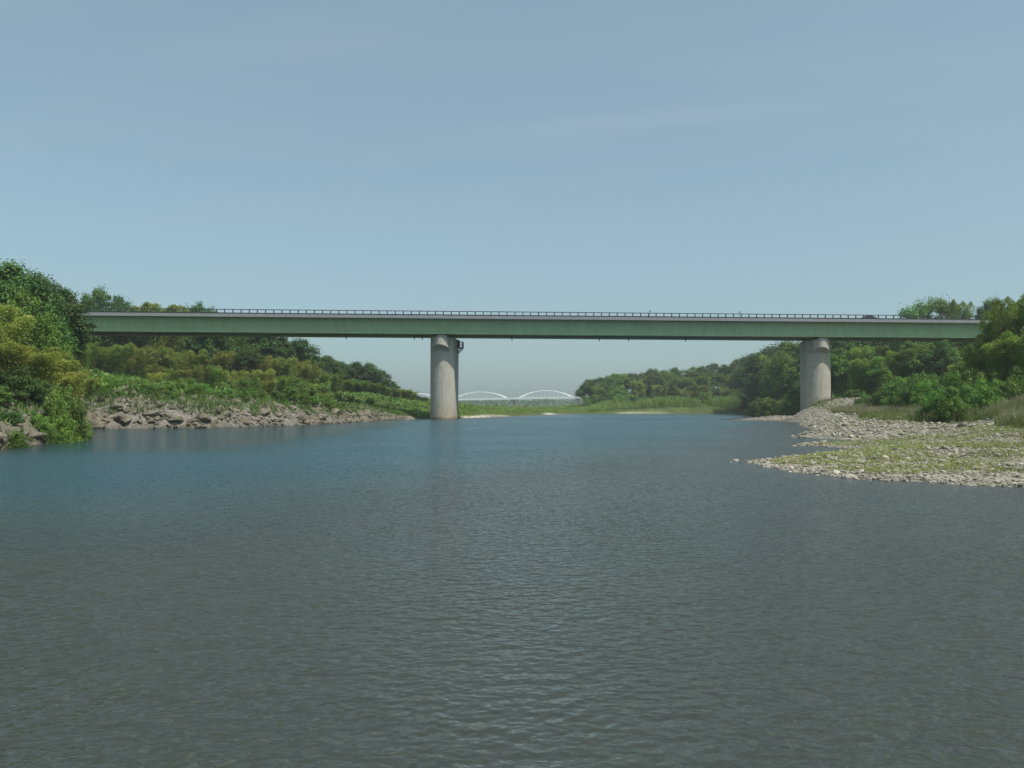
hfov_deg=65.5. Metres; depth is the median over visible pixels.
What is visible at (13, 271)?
broadleaf tree
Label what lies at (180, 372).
bamboo clump
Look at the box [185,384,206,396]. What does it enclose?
shrub
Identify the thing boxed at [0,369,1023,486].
ground
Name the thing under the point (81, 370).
bamboo clump
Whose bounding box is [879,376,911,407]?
shrub
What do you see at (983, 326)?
bamboo clump
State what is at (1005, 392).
shrub
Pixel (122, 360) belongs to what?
bamboo clump
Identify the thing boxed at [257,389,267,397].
shrub
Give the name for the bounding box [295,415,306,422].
boulder
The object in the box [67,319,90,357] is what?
broadleaf tree
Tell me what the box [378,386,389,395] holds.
bamboo clump
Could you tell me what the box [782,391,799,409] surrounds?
shrub
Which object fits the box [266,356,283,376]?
broadleaf tree
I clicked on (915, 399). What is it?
shrub
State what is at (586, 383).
broadleaf tree
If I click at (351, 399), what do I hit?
bamboo clump
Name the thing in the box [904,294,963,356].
broadleaf tree
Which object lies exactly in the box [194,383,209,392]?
shrub
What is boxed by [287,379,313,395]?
shrub
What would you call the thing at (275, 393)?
shrub
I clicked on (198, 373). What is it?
bamboo clump
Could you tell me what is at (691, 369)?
broadleaf tree
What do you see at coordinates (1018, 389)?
shrub
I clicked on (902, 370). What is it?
bamboo clump
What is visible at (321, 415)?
boulder
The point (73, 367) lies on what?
bamboo clump
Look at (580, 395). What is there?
broadleaf tree
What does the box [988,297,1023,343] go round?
bamboo clump
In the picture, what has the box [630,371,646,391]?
broadleaf tree
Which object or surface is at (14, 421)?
shrub
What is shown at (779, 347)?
broadleaf tree
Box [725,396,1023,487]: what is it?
gravel
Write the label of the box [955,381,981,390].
shrub
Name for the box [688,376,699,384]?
bamboo clump
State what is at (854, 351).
bamboo clump
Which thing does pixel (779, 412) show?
shrub
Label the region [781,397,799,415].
shrub
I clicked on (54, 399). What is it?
shrub
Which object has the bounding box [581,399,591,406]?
shrub
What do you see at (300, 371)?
bamboo clump
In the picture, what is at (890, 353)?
bamboo clump
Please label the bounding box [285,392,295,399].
shrub
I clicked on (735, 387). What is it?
broadleaf tree
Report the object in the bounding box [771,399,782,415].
shrub
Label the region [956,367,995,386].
shrub
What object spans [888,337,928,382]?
broadleaf tree
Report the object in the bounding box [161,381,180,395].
shrub
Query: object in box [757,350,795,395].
broadleaf tree
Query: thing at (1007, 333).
bamboo clump
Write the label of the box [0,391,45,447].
rock outcrop
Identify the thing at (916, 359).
broadleaf tree
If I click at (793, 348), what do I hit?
broadleaf tree
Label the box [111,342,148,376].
bamboo clump
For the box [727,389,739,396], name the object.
bamboo clump
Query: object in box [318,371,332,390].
bamboo clump
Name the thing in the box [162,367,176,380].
bamboo clump
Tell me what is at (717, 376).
broadleaf tree
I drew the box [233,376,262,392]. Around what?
shrub
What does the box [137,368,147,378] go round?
bamboo clump
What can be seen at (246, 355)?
broadleaf tree
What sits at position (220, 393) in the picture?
shrub
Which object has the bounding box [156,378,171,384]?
shrub
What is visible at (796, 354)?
broadleaf tree
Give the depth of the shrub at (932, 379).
118.04 m
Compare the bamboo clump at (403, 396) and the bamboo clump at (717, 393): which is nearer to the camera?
the bamboo clump at (403, 396)
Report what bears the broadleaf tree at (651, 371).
on the ground at (705, 409)
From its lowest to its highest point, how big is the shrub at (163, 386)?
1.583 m
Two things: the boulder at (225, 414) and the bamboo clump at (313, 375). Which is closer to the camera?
the boulder at (225, 414)
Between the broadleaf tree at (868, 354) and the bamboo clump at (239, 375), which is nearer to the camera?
the bamboo clump at (239, 375)
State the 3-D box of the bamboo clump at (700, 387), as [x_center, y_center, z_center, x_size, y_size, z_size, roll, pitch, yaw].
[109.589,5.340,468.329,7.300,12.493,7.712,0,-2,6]
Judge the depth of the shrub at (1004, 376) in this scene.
98.77 m
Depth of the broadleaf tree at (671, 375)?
481.84 m
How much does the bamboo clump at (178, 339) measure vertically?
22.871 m
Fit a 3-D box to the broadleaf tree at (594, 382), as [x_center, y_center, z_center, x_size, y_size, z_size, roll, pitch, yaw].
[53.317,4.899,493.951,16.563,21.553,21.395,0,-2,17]
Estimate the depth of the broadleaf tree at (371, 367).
288.98 m
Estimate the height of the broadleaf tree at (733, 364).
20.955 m
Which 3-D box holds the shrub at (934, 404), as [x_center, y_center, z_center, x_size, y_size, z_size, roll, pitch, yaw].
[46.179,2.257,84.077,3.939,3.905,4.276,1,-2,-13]
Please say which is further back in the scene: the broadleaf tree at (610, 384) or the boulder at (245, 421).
the broadleaf tree at (610, 384)
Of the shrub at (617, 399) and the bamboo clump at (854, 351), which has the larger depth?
the shrub at (617, 399)
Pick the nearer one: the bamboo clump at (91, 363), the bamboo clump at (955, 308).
the bamboo clump at (91, 363)
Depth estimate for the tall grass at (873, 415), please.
89.97 m
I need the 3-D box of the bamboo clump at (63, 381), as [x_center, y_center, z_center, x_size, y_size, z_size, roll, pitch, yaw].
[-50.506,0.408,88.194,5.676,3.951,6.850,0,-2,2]
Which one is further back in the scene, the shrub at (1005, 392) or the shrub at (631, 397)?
the shrub at (631, 397)
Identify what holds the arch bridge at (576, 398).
on the ground at (705, 409)
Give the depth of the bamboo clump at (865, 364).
193.35 m
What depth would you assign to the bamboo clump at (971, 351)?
108.00 m
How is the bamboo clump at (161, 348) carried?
on the ground at (705, 409)
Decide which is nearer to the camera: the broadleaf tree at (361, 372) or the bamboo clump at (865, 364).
the bamboo clump at (865, 364)
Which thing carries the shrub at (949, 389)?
on the ground at (705, 409)
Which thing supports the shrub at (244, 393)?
on the ground at (705, 409)
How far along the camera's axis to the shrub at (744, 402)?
430.36 m
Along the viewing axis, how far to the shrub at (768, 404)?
272.28 m
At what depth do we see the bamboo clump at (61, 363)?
90.59 m
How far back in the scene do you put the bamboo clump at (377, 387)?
279.57 m
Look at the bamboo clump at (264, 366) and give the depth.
231.77 m
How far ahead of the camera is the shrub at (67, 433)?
67.88 m
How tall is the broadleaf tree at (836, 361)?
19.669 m
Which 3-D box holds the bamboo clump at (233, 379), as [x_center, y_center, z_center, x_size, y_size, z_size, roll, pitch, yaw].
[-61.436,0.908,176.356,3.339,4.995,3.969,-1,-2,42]
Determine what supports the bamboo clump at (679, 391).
on the ground at (705, 409)
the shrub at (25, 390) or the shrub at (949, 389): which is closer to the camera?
the shrub at (25, 390)
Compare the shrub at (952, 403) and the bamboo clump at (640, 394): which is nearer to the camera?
the shrub at (952, 403)
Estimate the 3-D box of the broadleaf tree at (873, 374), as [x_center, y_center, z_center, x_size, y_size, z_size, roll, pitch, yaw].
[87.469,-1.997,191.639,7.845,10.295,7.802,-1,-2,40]
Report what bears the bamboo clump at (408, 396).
on the ground at (705, 409)
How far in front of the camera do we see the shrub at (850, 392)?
189.62 m
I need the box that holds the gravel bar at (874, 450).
[770,414,1023,478]
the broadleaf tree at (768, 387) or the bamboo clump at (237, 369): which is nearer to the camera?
the bamboo clump at (237, 369)
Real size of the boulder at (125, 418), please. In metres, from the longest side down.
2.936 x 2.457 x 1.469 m
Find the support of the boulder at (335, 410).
on the ground at (705, 409)
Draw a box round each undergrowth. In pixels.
[0,366,478,412]
[570,388,875,411]
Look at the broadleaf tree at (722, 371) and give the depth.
489.85 m
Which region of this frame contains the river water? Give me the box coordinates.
[0,414,1023,767]
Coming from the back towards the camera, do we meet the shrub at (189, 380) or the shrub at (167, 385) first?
the shrub at (189, 380)
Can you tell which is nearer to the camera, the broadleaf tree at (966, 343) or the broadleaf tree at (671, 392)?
the broadleaf tree at (966, 343)
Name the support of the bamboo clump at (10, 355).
on the ground at (705, 409)
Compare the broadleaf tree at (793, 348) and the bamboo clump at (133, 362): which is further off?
the broadleaf tree at (793, 348)
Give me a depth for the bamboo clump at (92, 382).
112.69 m
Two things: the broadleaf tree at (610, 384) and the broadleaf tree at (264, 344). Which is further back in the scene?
the broadleaf tree at (610, 384)
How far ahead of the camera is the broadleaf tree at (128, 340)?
229.00 m
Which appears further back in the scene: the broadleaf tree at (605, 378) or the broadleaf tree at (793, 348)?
the broadleaf tree at (605, 378)
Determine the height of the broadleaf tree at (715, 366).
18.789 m
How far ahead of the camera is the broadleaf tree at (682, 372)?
490.23 m
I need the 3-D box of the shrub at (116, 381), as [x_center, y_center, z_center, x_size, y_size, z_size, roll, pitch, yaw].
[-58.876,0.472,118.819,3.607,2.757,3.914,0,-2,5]
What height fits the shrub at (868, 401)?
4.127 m
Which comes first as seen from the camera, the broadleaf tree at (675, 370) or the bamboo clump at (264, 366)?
the bamboo clump at (264, 366)
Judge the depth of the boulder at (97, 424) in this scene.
108.10 m
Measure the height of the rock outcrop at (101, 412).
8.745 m
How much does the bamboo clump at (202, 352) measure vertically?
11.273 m
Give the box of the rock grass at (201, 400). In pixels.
[0,380,414,425]
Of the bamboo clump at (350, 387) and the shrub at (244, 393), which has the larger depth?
the bamboo clump at (350, 387)
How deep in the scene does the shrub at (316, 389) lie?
186.01 m
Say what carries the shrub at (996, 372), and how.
on the ground at (705, 409)
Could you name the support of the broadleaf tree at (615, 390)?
on the ground at (705, 409)
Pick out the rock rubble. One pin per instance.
(3, 438)
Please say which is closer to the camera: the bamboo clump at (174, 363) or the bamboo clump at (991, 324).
the bamboo clump at (991, 324)
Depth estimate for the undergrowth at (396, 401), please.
224.92 m
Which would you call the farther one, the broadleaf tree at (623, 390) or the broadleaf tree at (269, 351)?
the broadleaf tree at (623, 390)
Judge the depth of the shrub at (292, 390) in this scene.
143.69 m
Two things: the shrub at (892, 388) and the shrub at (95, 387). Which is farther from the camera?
the shrub at (892, 388)
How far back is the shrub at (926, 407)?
86.01 m
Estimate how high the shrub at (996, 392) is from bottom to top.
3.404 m
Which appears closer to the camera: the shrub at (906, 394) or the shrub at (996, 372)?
the shrub at (996, 372)
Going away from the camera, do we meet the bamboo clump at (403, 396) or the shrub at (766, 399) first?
the shrub at (766, 399)
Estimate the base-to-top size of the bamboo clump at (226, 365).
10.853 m
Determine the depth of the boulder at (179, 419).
113.56 m
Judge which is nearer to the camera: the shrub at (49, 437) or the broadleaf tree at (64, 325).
the shrub at (49, 437)
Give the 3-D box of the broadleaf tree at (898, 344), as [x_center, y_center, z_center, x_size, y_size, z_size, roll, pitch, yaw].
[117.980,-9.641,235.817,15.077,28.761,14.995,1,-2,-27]
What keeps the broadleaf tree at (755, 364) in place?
on the ground at (705, 409)
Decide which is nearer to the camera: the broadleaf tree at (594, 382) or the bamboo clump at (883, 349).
the bamboo clump at (883, 349)
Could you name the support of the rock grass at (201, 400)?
on the rock outcrop at (101, 412)
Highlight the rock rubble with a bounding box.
[0,385,407,449]
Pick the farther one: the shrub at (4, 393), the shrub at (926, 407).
the shrub at (926, 407)
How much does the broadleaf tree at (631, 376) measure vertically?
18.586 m
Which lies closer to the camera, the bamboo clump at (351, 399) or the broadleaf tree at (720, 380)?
the bamboo clump at (351, 399)
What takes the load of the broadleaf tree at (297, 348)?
on the ground at (705, 409)
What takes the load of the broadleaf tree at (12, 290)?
on the ground at (705, 409)
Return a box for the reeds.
[398,395,746,416]
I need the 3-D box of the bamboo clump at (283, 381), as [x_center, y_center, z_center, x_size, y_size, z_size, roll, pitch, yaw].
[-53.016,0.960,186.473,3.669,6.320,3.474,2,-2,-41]
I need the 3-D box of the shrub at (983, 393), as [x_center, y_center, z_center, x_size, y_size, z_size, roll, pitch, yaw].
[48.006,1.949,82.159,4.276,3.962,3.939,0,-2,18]
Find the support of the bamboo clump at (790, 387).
on the ground at (705, 409)
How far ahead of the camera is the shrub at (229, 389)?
128.52 m
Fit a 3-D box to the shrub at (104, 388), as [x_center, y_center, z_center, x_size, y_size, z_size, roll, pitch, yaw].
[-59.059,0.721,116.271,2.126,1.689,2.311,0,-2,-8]
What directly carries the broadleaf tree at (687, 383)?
on the ground at (705, 409)
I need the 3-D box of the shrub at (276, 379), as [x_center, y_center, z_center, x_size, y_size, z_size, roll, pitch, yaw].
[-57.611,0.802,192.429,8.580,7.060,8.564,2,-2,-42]
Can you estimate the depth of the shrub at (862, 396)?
175.62 m
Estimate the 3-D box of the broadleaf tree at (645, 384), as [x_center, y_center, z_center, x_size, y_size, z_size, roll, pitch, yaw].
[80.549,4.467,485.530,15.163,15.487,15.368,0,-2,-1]
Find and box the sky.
[0,0,1023,405]
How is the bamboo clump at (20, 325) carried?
on the ground at (705, 409)
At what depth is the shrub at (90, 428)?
76.99 m
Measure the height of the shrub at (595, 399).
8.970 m
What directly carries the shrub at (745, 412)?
on the ground at (705, 409)
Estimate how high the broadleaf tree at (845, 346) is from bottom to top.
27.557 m
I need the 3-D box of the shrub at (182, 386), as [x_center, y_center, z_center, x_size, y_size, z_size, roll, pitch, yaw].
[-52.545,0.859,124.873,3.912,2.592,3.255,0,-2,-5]
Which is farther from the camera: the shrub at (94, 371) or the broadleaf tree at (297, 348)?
the broadleaf tree at (297, 348)
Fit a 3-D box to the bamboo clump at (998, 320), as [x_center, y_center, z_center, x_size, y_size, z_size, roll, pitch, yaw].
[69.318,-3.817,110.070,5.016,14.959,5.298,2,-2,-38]
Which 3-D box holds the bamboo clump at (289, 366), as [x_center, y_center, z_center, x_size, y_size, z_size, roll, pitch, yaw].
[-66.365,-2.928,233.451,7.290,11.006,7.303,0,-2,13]
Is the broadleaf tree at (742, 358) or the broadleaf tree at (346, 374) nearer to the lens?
the broadleaf tree at (346, 374)
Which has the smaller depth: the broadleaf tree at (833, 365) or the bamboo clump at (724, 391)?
the broadleaf tree at (833, 365)
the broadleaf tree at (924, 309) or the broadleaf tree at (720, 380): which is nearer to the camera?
the broadleaf tree at (924, 309)
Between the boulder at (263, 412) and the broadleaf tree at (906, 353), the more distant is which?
the broadleaf tree at (906, 353)
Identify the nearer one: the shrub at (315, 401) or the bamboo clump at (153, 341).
the shrub at (315, 401)
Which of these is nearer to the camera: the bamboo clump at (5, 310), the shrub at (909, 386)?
the bamboo clump at (5, 310)
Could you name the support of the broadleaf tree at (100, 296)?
on the ground at (705, 409)
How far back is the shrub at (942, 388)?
97.64 m
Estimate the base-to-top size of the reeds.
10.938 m
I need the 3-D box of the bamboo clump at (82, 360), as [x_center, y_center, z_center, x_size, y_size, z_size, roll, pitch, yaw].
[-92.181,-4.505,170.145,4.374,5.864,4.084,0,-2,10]
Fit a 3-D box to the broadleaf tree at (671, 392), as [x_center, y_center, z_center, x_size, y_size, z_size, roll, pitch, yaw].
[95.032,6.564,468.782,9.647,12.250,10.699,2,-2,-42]
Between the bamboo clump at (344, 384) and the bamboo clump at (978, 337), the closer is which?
the bamboo clump at (978, 337)
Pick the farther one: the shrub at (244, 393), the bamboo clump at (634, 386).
the bamboo clump at (634, 386)
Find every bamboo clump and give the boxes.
[0,303,22,344]
[0,313,35,345]
[0,338,73,372]
[0,340,39,378]
[0,348,61,383]
[27,358,78,385]
[29,370,88,403]
[63,360,80,403]
[72,365,91,408]
[73,350,91,369]
[74,377,99,394]
[84,342,99,369]
[89,347,113,369]
[99,349,121,374]
[103,339,119,348]
[109,343,135,376]
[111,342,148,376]
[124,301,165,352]
[127,349,159,376]
[135,303,184,352]
[136,347,162,378]
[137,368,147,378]
[145,364,166,378]
[145,372,170,382]
[147,346,170,363]
[155,349,179,371]
[161,349,189,379]
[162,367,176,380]
[168,347,185,368]
[171,307,193,368]
[173,351,204,377]
[176,369,192,381]
[189,349,210,381]
[190,364,209,383]
[204,352,238,375]
[206,364,228,388]
[220,350,250,379]
[223,370,244,383]
[227,377,242,388]
[231,370,249,382]
[250,355,277,377]
[250,368,275,384]
[258,380,277,393]
[273,356,297,378]
[277,375,294,392]
[285,356,317,378]
[301,363,321,384]
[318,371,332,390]
[328,372,344,392]
[335,393,341,401]
[340,380,351,389]
[343,380,356,392]
[346,395,354,402]
[352,380,369,392]
[364,383,380,393]
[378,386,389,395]
[395,389,401,399]
[398,389,408,398]
[401,389,413,400]
[411,391,417,400]
[591,382,605,396]
[628,379,644,391]
[631,388,645,398]
[647,382,661,393]
[651,383,668,394]
[673,386,688,400]
[682,390,692,397]
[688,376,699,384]
[693,383,704,392]
[714,388,721,396]
[718,387,728,397]
[720,375,731,386]
[725,378,737,392]
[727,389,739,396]
[757,354,769,397]
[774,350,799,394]
[782,377,799,396]
[831,345,871,396]
[845,358,870,393]
[852,358,880,393]
[871,345,892,386]
[881,350,915,377]
[892,353,912,378]
[924,354,952,378]
[941,299,974,378]
[946,361,970,378]
[958,350,967,369]
[963,344,991,378]
[972,342,992,378]
[973,335,984,351]
[977,319,991,342]
[980,330,1023,379]
[982,312,997,342]
[987,339,1023,377]
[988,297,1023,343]
[989,305,1020,342]
[996,293,1023,339]
[1002,296,1023,337]
[1003,329,1023,378]
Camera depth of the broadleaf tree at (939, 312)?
240.23 m
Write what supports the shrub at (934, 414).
on the ground at (705, 409)
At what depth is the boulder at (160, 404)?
114.49 m
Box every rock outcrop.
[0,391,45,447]
[83,385,399,427]
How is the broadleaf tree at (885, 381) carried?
on the ground at (705, 409)
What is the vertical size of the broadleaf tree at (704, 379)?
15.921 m
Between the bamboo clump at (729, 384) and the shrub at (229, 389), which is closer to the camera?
the shrub at (229, 389)
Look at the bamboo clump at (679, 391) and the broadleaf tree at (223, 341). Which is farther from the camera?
the bamboo clump at (679, 391)
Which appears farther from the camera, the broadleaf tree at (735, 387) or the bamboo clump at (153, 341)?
the broadleaf tree at (735, 387)
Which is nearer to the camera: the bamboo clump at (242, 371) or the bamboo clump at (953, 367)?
the bamboo clump at (953, 367)
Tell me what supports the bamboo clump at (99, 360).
on the ground at (705, 409)
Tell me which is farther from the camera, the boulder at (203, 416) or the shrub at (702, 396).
the shrub at (702, 396)
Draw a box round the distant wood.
[429,397,582,405]
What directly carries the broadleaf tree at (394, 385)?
on the ground at (705, 409)
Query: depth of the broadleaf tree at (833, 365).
246.37 m
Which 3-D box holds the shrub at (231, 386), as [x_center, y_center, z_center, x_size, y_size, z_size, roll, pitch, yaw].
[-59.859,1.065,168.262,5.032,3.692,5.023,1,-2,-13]
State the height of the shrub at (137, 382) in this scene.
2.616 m
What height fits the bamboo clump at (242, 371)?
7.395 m
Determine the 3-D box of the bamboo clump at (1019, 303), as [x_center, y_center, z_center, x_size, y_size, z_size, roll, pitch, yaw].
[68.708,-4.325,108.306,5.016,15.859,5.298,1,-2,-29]
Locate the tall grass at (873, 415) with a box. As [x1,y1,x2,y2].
[809,393,1023,426]
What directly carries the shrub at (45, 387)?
on the ground at (705, 409)
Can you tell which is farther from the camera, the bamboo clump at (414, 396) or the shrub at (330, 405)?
the bamboo clump at (414, 396)
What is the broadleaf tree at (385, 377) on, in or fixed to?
on the ground at (705, 409)
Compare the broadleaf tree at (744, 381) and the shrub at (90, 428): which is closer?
the shrub at (90, 428)
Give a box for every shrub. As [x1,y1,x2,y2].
[0,364,44,400]
[0,385,19,403]
[0,406,27,425]
[4,427,33,447]
[12,373,53,404]
[28,411,54,433]
[40,382,74,429]
[42,427,62,442]
[51,410,82,441]
[54,396,91,440]
[77,416,92,438]
[83,377,100,391]
[86,422,94,437]
[92,368,100,374]
[101,384,113,392]
[106,378,126,387]
[132,380,149,388]
[144,383,161,394]
[155,385,166,393]
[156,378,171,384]
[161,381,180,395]
[175,382,184,388]
[178,377,199,384]
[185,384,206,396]
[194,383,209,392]
[213,391,224,397]
[220,380,238,392]
[221,388,233,397]
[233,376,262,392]
[238,389,251,399]
[246,388,259,399]
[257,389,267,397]
[268,390,282,397]
[273,376,285,389]
[274,392,287,400]
[283,385,299,398]
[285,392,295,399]
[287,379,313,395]
[298,392,311,403]
[302,379,335,399]
[308,396,319,404]
[321,398,334,408]
[336,401,346,408]
[365,397,375,403]
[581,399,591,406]
[589,396,601,405]
[614,393,625,402]
[621,394,637,401]
[682,393,691,402]
[697,393,708,402]
[704,394,716,404]
[740,396,746,407]
[743,399,754,414]
[746,396,771,416]
[754,396,776,415]
[759,399,778,416]
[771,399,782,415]
[774,400,790,414]
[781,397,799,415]
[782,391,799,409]
[842,388,860,397]
[853,390,869,405]
[862,392,879,407]
[872,386,890,406]
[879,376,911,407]
[889,389,915,409]
[892,373,926,405]
[909,392,926,410]
[910,372,944,402]
[910,380,938,406]
[915,389,939,420]
[929,387,963,414]
[929,397,957,421]
[930,376,953,396]
[933,369,972,391]
[933,385,945,400]
[941,396,974,420]
[946,385,980,415]
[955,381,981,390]
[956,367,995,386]
[960,384,998,417]
[974,369,1009,388]
[975,378,1006,398]
[981,385,1011,406]
[992,365,1022,390]
[994,375,1021,399]
[1004,374,1023,402]
[1005,365,1023,386]
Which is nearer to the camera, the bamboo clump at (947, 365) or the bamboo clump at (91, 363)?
the bamboo clump at (947, 365)
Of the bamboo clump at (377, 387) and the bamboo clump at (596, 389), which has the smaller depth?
the bamboo clump at (377, 387)
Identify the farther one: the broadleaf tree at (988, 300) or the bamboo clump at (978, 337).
the broadleaf tree at (988, 300)
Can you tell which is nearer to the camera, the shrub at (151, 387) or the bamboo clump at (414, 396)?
the shrub at (151, 387)
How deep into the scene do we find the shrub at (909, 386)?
132.44 m
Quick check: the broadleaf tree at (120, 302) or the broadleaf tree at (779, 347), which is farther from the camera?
the broadleaf tree at (779, 347)
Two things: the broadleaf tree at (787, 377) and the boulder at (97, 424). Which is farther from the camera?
the broadleaf tree at (787, 377)
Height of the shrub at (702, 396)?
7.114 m
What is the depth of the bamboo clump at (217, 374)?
184.99 m
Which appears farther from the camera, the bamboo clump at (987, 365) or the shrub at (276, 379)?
the shrub at (276, 379)
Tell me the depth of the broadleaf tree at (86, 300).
223.69 m
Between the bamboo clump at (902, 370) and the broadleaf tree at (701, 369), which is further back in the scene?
the broadleaf tree at (701, 369)
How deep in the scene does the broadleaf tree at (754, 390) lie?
376.97 m
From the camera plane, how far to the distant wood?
1234.66 m
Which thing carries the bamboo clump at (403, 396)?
on the ground at (705, 409)
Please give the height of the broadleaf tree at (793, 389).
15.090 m
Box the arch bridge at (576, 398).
[417,390,578,405]
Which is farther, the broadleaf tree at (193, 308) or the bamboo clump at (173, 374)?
the broadleaf tree at (193, 308)
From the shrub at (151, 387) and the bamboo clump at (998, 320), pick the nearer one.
the bamboo clump at (998, 320)
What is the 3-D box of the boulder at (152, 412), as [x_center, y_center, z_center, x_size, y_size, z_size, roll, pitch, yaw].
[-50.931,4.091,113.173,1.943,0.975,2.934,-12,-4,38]
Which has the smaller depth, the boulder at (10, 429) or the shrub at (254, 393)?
the boulder at (10, 429)
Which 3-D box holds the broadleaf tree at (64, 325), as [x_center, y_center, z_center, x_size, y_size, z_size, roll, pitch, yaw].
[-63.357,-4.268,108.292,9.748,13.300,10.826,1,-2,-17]
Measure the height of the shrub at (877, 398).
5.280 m
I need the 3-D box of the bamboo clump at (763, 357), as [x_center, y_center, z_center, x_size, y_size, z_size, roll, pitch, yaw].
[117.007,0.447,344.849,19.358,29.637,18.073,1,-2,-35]
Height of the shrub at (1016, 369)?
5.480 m
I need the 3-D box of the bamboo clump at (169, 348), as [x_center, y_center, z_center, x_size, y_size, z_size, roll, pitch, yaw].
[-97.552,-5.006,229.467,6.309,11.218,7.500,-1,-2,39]
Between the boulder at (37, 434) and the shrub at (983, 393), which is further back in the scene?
the shrub at (983, 393)
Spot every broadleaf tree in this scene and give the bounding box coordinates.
[0,258,75,321]
[0,272,37,309]
[3,284,74,352]
[27,263,99,341]
[31,310,79,372]
[35,309,80,352]
[52,280,88,348]
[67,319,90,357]
[77,293,96,343]
[78,284,118,349]
[106,294,132,345]
[119,303,139,346]
[176,301,220,356]
[188,337,240,364]
[207,307,227,357]
[229,343,266,374]
[236,337,291,369]
[256,337,272,355]
[264,338,308,361]
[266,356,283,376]
[268,337,323,377]
[310,353,329,372]
[316,354,344,372]
[328,360,348,377]
[332,363,358,379]
[346,361,373,379]
[352,380,361,388]
[359,361,387,385]
[369,370,393,385]
[381,380,400,389]
[573,379,594,395]
[575,385,590,398]
[584,376,604,396]
[599,376,621,389]
[600,377,620,395]
[605,388,618,399]
[608,373,629,385]
[616,385,629,395]
[623,372,639,389]
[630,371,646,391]
[637,379,650,391]
[641,368,663,379]
[643,375,660,390]
[658,372,682,386]
[666,385,677,399]
[668,366,682,376]
[670,379,683,395]
[676,369,688,378]
[681,366,699,377]
[681,378,696,391]
[689,365,713,378]
[698,375,712,390]
[705,363,723,372]
[709,370,719,381]
[715,373,726,390]
[718,364,728,373]
[725,358,740,375]
[729,348,766,402]
[730,385,742,395]
[731,366,747,387]
[733,355,750,375]
[738,373,752,391]
[739,344,777,382]
[744,372,759,400]
[757,341,796,399]
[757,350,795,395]
[762,341,834,396]
[766,351,799,384]
[769,356,799,400]
[786,380,799,402]
[790,341,838,392]
[830,341,866,396]
[830,341,883,365]
[830,353,849,398]
[847,341,889,360]
[858,347,883,359]
[860,355,888,384]
[873,366,898,392]
[888,303,934,352]
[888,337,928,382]
[901,299,953,350]
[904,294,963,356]
[906,340,946,379]
[917,339,961,377]
[936,298,962,348]
[959,305,976,356]
[972,299,992,344]
[973,294,1004,314]
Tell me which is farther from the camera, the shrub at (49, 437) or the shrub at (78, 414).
the shrub at (78, 414)
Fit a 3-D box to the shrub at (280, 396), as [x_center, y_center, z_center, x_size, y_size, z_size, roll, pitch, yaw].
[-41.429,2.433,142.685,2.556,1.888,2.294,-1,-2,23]
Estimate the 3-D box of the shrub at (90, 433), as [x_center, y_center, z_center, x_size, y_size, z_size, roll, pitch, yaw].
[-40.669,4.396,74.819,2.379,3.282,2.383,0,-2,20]
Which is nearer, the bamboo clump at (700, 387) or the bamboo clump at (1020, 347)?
the bamboo clump at (1020, 347)
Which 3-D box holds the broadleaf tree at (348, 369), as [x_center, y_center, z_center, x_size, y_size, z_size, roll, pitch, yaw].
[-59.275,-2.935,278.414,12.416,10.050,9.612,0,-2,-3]
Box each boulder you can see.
[5,426,30,439]
[29,431,46,437]
[88,420,106,428]
[110,402,123,408]
[113,414,131,422]
[142,410,162,415]
[156,403,166,406]
[169,416,183,421]
[197,413,211,420]
[220,411,230,418]
[238,417,250,424]
[257,409,271,415]
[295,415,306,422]
[318,414,328,418]
[332,408,340,414]
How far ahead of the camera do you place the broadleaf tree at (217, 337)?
238.78 m
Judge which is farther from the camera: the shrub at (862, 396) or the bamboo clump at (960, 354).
the shrub at (862, 396)
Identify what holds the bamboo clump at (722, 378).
on the ground at (705, 409)
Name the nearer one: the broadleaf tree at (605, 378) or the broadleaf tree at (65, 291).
the broadleaf tree at (65, 291)
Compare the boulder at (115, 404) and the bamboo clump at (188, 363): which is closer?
the boulder at (115, 404)
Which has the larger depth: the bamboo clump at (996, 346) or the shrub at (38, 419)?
the bamboo clump at (996, 346)
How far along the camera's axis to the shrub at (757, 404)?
278.05 m
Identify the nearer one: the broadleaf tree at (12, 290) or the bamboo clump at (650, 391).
the broadleaf tree at (12, 290)
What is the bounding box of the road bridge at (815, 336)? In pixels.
[78,308,990,419]
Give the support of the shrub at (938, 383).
on the ground at (705, 409)
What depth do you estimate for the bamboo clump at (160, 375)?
158.57 m
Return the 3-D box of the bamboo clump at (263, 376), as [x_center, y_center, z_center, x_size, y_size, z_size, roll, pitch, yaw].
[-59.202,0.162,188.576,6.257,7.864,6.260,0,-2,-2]
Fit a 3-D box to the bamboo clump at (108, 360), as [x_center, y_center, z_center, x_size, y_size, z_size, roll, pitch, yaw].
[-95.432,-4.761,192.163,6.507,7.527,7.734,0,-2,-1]
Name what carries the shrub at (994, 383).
on the ground at (705, 409)
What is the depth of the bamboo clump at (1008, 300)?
104.32 m
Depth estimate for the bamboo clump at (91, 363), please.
190.16 m
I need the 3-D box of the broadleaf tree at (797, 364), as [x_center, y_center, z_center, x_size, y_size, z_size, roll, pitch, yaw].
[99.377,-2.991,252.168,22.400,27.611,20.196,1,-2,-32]
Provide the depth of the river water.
12.31 m

